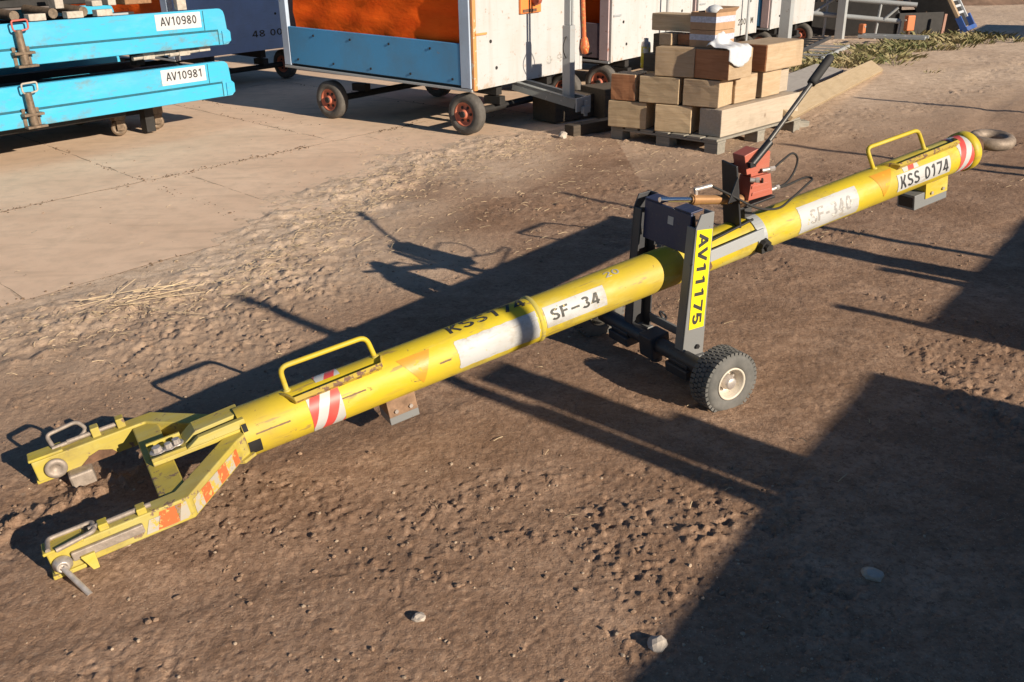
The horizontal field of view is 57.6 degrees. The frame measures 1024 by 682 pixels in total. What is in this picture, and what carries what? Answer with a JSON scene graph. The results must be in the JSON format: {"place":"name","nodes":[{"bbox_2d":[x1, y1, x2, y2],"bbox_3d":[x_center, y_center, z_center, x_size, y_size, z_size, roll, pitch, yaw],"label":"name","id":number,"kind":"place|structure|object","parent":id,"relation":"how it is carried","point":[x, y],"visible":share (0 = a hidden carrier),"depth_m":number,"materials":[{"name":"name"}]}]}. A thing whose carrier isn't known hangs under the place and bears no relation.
{"place":"outdoors","nodes":[
{"label":"outdoors","id":0,"kind":"place"},
{"bbox_2d":[5,6,48,9],"bbox_3d":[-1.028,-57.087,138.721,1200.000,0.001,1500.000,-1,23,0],"label":"ground","id":1,"kind":"structure","parent":0,"point":[20,8],"depth_m":33.61,"materials":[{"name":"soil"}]},
{"bbox_2d":[911,0,976,33],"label":"inclined conveyor","id":2,"kind":"object","parent":1,"relation":"on","point":[959,17],"visible":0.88,"depth_m":17.28,"materials":[{"name":"metal"}]},
{"bbox_2d":[0,47,823,307],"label":"concrete apron","id":3,"kind":"object","parent":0,"point":[51,254],"visible":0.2,"depth_m":8.02,"materials":[{"name":"beige concrete"}]},
{"bbox_2d":[0,56,234,135],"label":"pallet dolly","id":4,"kind":"object","parent":3,"relation":"on","point":[114,90],"visible":0.98,"depth_m":8.76,"materials":[{"name":"blue paint"}]},
{"bbox_2d":[0,0,230,68],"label":"pallet dolly","id":5,"kind":"object","parent":4,"relation":"on","point":[32,36],"visible":0.99,"depth_m":8.40,"materials":[{"name":"blue paint"}]},
{"bbox_2d":[0,0,150,8],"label":"dark machine","id":6,"kind":"object","parent":5,"relation":"on","point":[54,4],"visible":0.98,"depth_m":8.53,"materials":[{"name":"brown metal"}]},
{"bbox_2d":[71,0,296,77],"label":"baggage cart","id":7,"kind":"object","parent":3,"relation":"on","point":[254,27],"visible":0.3,"depth_m":12.36,"materials":[{"name":"white paint"}]},
{"bbox_2d":[0,85,526,306],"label":"joint crumbs","id":8,"kind":"object","parent":3,"relation":"on","point":[160,260],"visible":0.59,"depth_m":7.76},
{"bbox_2d":[278,0,590,134],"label":"baggage cart","id":9,"kind":"object","parent":3,"relation":"on","point":[439,48],"visible":0.98,"depth_m":9.21,"materials":[{"name":"white paint"}]},
{"bbox_2d":[0,136,1022,520],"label":"straw","id":10,"kind":"object","parent":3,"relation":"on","point":[360,242],"visible":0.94,"depth_m":5.88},
{"bbox_2d":[533,90,593,122],"bbox_3d":[0.556,-2.465,9.769,0.604,0.241,0.353,-19,29,-36],"label":"dark timber","id":11,"kind":"object","parent":3,"relation":"on","point":[547,111],"visible":0.69,"depth_m":9.61,"materials":[{"name":"brown wood"}]},
{"bbox_2d":[582,0,692,83],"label":"baggage cart","id":12,"kind":"object","parent":3,"relation":"on","point":[618,32],"visible":0.19,"depth_m":10.79,"materials":[{"name":"white paint"}]},
{"bbox_2d":[665,0,668,31],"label":"upright post","id":13,"kind":"object","parent":3,"relation":"on","point":[667,5],"visible":0.07,"depth_m":11.27,"materials":[{"name":"metal"}]},
{"bbox_2d":[582,0,758,63],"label":"baggage cart","id":14,"kind":"object","parent":3,"relation":"on","point":[740,20],"visible":0.07,"depth_m":13.34,"materials":[{"name":"white paint"}]},
{"bbox_2d":[745,0,749,40],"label":"upright post","id":15,"kind":"object","parent":3,"relation":"on","point":[747,20],"depth_m":13.28,"materials":[{"name":"metal"}]},
{"bbox_2d":[748,21,810,35],"bbox_3d":[5.087,-6.305,17.897,1.300,0.805,0.800,-9,24,-18],"label":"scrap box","id":16,"kind":"object","parent":3,"relation":"on","point":[807,22],"depth_m":17.74,"materials":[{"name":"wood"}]},
{"bbox_2d":[750,0,814,40],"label":"baggage cart","id":17,"kind":"object","parent":3,"relation":"on","point":[768,18],"visible":0.27,"depth_m":14.74,"materials":[{"name":"white paint"}]},
{"bbox_2d":[0,5,1023,681],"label":"ground","id":18,"kind":"structure","parent":0,"point":[824,387],"depth_m":3.39,"materials":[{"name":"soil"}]},
{"bbox_2d":[77,279,264,315],"bbox_3d":[-1.780,-0.228,4.851,0.979,0.039,0.496,5,24,15],"label":"straw","id":19,"kind":"object","parent":18,"relation":"on","point":[139,290],"visible":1,"depth_m":4.88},
{"bbox_2d":[411,612,425,621],"bbox_3d":[-0.252,0.745,2.511,0.039,0.021,0.034,-1,23,0],"label":"stone","id":20,"kind":"object","parent":18,"relation":"on","point":[418,616],"visible":1,"depth_m":2.50,"materials":[{"name":"beige stone"}]},
{"bbox_2d":[27,54,1015,595],"bbox_3d":[0.483,-0.348,3.759,4.624,1.112,0.986,-22,29,-22],"label":"aircraft tow bar","id":21,"kind":"object","parent":18,"relation":"on","point":[687,256],"visible":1,"depth_m":3.57,"materials":[{"name":"yellow paint"}]},
{"bbox_2d":[558,131,566,138],"bbox_3d":[0.476,-1.932,8.754,0.082,0.074,0.110,15,28,34],"label":"stone","id":22,"kind":"object","parent":18,"relation":"on","point":[562,135],"visible":0.99,"depth_m":8.72,"materials":[{"name":"beige stone"}]},
{"bbox_2d":[565,117,610,136],"bbox_3d":[0.823,-2.085,9.032,0.724,0.112,0.134,-18,28,-35],"label":"dark timber","id":23,"kind":"object","parent":18,"relation":"on","point":[600,125],"visible":0.54,"depth_m":8.89,"materials":[{"name":"brown wood"}]},
{"bbox_2d":[581,82,610,117],"bbox_3d":[1.104,-2.581,9.942,0.604,0.302,0.454,-14,26,-27],"label":"dark timber","id":24,"kind":"object","parent":18,"relation":"on","point":[602,94],"visible":0.37,"depth_m":9.71,"materials":[{"name":"brown wood"}]},
{"bbox_2d":[647,635,667,652],"bbox_3d":[0.375,0.780,2.398,0.053,0.038,0.054,-1,23,0],"label":"stone","id":25,"kind":"object","parent":18,"relation":"on","point":[658,644],"visible":1,"depth_m":2.38,"materials":[{"name":"beige stone"}]},
{"bbox_2d":[611,117,800,154],"bbox_3d":[1.841,-2.015,8.803,1.160,0.134,1.444,20,31,40],"label":"wooden pallet","id":26,"kind":"object","parent":18,"relation":"on","point":[714,145],"visible":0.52,"depth_m":8.35,"materials":[{"name":"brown wood"}]},
{"bbox_2d":[608,99,657,128],"bbox_3d":[1.121,-2.109,8.583,0.384,0.235,0.304,12,27,29],"label":"timber block","id":27,"kind":"object","parent":26,"relation":"on","point":[637,114],"depth_m":8.46,"materials":[{"name":"brown wood"}]},
{"bbox_2d":[611,71,646,100],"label":"timber block","id":28,"kind":"object","parent":27,"relation":"on","point":[625,85],"depth_m":8.39,"materials":[{"name":"brown wood"}]},
{"bbox_2d":[654,103,701,133],"bbox_3d":[1.494,-2.013,8.340,0.344,0.236,0.299,12,26,28],"label":"timber block","id":29,"kind":"object","parent":26,"relation":"on","point":[681,118],"depth_m":8.22,"materials":[{"name":"brown wood"}]},
{"bbox_2d":[639,73,688,104],"bbox_3d":[1.353,-2.247,8.290,0.384,0.229,0.224,14,27,31],"label":"timber block","id":30,"kind":"object","parent":29,"relation":"on","point":[653,88],"depth_m":8.20,"materials":[{"name":"brown wood"}]},
{"bbox_2d":[643,52,654,71],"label":"timber block","id":31,"kind":"object","parent":30,"relation":"on","point":[649,62],"depth_m":8.54,"materials":[{"name":"brown wood"}]},
{"bbox_2d":[655,44,701,77],"bbox_3d":[1.477,-2.461,8.162,0.364,0.245,0.295,12,26,28],"label":"timber block","id":32,"kind":"object","parent":30,"relation":"on","point":[677,60],"depth_m":8.05,"materials":[{"name":"brown wood"}]},
{"bbox_2d":[659,31,682,44],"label":"timber block","id":33,"kind":"object","parent":32,"relation":"on","point":[668,38],"depth_m":8.15,"materials":[{"name":"brown wood"}]},
{"bbox_2d":[678,32,689,45],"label":"timber block","id":34,"kind":"object","parent":32,"relation":"on","point":[683,38],"depth_m":8.11,"materials":[{"name":"brown wood"}]},
{"bbox_2d":[652,12,690,31],"bbox_3d":[1.475,-2.838,8.279,0.444,0.146,0.184,20,31,40],"label":"timber board","id":35,"kind":"object","parent":34,"relation":"on","point":[672,21],"visible":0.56,"depth_m":8.22,"materials":[{"name":"brown wood"}]},
{"bbox_2d":[699,91,798,136],"bbox_3d":[2.175,-2.079,8.472,0.227,0.232,1.339,20,31,40],"label":"timber block","id":36,"kind":"object","parent":26,"relation":"on","point":[730,119],"depth_m":8.22,"materials":[{"name":"beige wood"}]},
{"bbox_2d":[683,77,732,107],"bbox_3d":[1.704,-2.174,8.105,0.340,0.227,0.291,15,28,32],"label":"timber block","id":37,"kind":"object","parent":36,"relation":"on","point":[702,92],"depth_m":8.00,"materials":[{"name":"beige wood"}]},
{"bbox_2d":[694,47,752,80],"bbox_3d":[1.814,-2.389,7.983,0.344,0.243,0.374,20,31,40],"label":"timber block","id":38,"kind":"object","parent":37,"relation":"on","point":[713,63],"depth_m":7.87,"materials":[{"name":"brown wood"}]},
{"bbox_2d":[689,28,734,47],"bbox_3d":[1.723,-2.615,8.023,0.254,0.140,0.301,20,31,40],"label":"carton","id":39,"kind":"object","parent":38,"relation":"on","point":[701,38],"visible":0.7,"depth_m":7.94,"materials":[{"name":"cardboard"}]},
{"bbox_2d":[690,4,738,30],"bbox_3d":[1.749,-2.776,7.962,0.285,0.196,0.351,20,31,40],"label":"carton","id":40,"kind":"object","parent":39,"relation":"on","point":[714,17],"visible":1,"depth_m":7.88,"materials":[{"name":"cardboard"}]},
{"bbox_2d":[707,31,751,66],"bbox_3d":[1.834,-2.463,7.853,0.241,0.276,0.341,20,31,40],"label":"white cloth","id":41,"kind":"object","parent":38,"relation":"on","point":[739,54],"visible":1,"depth_m":7.81,"materials":[{"name":"white fabric"}]},
{"bbox_2d":[731,72,757,103],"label":"timber block","id":42,"kind":"object","parent":36,"relation":"on","point":[743,89],"depth_m":8.21,"materials":[{"name":"beige wood"}]},
{"bbox_2d":[751,69,781,97],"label":"timber block","id":43,"kind":"object","parent":36,"relation":"on","point":[768,83],"depth_m":8.47,"materials":[{"name":"beige wood"}]},
{"bbox_2d":[737,37,803,71],"bbox_3d":[2.349,-2.637,8.554,0.369,0.235,0.663,20,31,40],"label":"timber block","id":44,"kind":"object","parent":43,"relation":"on","point":[772,53],"depth_m":8.37,"materials":[{"name":"brown wood"}]},
{"bbox_2d":[779,68,788,91],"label":"timber block","id":45,"kind":"object","parent":36,"relation":"on","point":[784,79],"depth_m":8.74,"materials":[{"name":"beige wood"}]},
{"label":"timber block","id":46,"kind":"object","parent":36,"relation":"on","visible":0},
{"bbox_2d":[640,38,650,67],"bbox_3d":[1.255,-2.707,8.738,0.091,0.265,0.091,-1,23,0],"label":"spray can","id":47,"kind":"object","parent":46,"relation":"on","point":[646,46],"visible":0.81,"depth_m":8.69,"materials":[{"name":"metal"}]},
{"bbox_2d":[778,0,794,37],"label":"upright post","id":48,"kind":"object","parent":18,"relation":"on","point":[786,18],"depth_m":13.76,"materials":[{"name":"metal"}]},
{"bbox_2d":[800,119,809,127],"bbox_3d":[2.763,-2.101,9.039,0.224,0.092,0.104,-4,25,-21],"label":"wooden wedge","id":49,"kind":"object","parent":18,"relation":"on","point":[804,123],"visible":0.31,"depth_m":9.01,"materials":[{"name":"brown wood"}]},
{"bbox_2d":[786,64,843,91],"bbox_3d":[3.283,-3.018,10.931,0.385,0.055,4.305,21,28,22],"label":"plank","id":50,"kind":"object","parent":18,"relation":"on","point":[797,80],"visible":0.3,"depth_m":11.51,"materials":[{"name":"grey wood"}]},
{"bbox_2d":[803,45,849,59],"bbox_3d":[4.776,-4.522,14.535,0.590,0.050,1.900,12,26,27],"label":"steel grating","id":51,"kind":"object","parent":18,"relation":"on","point":[843,48],"visible":0.37,"depth_m":14.63,"materials":[{"name":"grey metal"}]},
{"bbox_2d":[797,36,831,51],"bbox_3d":[4.497,-4.777,14.941,0.790,0.050,2.400,11,26,26],"label":"steel grating","id":52,"kind":"object","parent":51,"relation":"on","point":[814,43],"visible":0.23,"depth_m":15.12,"materials":[{"name":"paint"}]},
{"bbox_2d":[783,60,883,120],"bbox_3d":[3.739,-2.936,10.669,0.220,0.053,4.961,43,35,10],"label":"plank","id":53,"kind":"object","parent":18,"relation":"on","point":[818,94],"visible":0.87,"depth_m":10.42,"materials":[{"name":"beige wood"}]},
{"bbox_2d":[834,0,848,38],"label":"upright post","id":54,"kind":"object","parent":18,"relation":"on","point":[841,17],"visible":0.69,"depth_m":16.71,"materials":[{"name":"metal"}]},
{"bbox_2d":[811,0,898,35],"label":"scrap box","id":55,"kind":"object","parent":18,"relation":"on","point":[856,8],"visible":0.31,"depth_m":17.34,"materials":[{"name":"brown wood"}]},
{"bbox_2d":[858,24,865,38],"bbox_3d":[6.321,-5.584,16.822,0.100,0.280,0.120,-20,30,-38],"label":"orange fitting","id":56,"kind":"object","parent":18,"relation":"on","point":[862,29],"visible":0.8,"depth_m":16.77,"materials":[{"name":"metal"}]},
{"bbox_2d":[813,0,917,38],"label":"pipe frame","id":57,"kind":"object","parent":18,"relation":"on","point":[826,14],"visible":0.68,"depth_m":16.64,"materials":[{"name":"metal"}]},
{"bbox_2d":[861,567,883,581],"bbox_3d":[1.031,0.664,2.660,0.060,0.029,0.062,-1,23,0],"label":"stone","id":58,"kind":"object","parent":18,"relation":"on","point":[872,574],"visible":1,"depth_m":2.65,"materials":[{"name":"grey stone"}]},
{"bbox_2d":[788,29,1023,73],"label":"grass","id":59,"kind":"structure","parent":18,"relation":"on","point":[875,50],"depth_m":14.96,"materials":[{"name":"green plant"}]},
{"bbox_2d":[858,33,928,39],"bbox_3d":[6.547,-5.229,15.993,1.100,0.050,0.340,14,27,31],"label":"steel grating","id":60,"kind":"object","parent":59,"relation":"on","point":[895,36],"visible":1,"depth_m":15.93,"materials":[{"name":"grey metal"}]},
{"bbox_2d":[903,15,915,34],"bbox_3d":[7.051,-5.560,16.544,0.192,0.430,0.100,-8,24,-16],"label":"orange fitting","id":61,"kind":"object","parent":18,"relation":"on","point":[909,22],"visible":0.86,"depth_m":16.47,"materials":[{"name":"metal"}]},
{"bbox_2d":[895,0,943,34],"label":"scrap box","id":62,"kind":"object","parent":18,"relation":"on","point":[928,21],"visible":0.4,"depth_m":17.25,"materials":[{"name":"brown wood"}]},
{"bbox_2d":[940,14,946,33],"bbox_3d":[7.927,-5.774,17.112,0.070,0.450,0.040,-1,23,0],"label":"wooden stake","id":63,"kind":"object","parent":18,"relation":"on","point":[943,24],"visible":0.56,"depth_m":17.08,"materials":[{"name":"brown wood"}]},
{"bbox_2d":[653,31,688,52],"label":"timber block","id":64,"kind":"object","parent":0,"point":[656,41],"depth_m":8.46,"materials":[{"name":"brown wood"}]},
{"bbox_2d":[897,0,1023,6],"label":"earth bank","id":65,"kind":"structure","parent":0,"point":[988,2],"depth_m":24.43,"materials":[{"name":"soil"}]}
]}

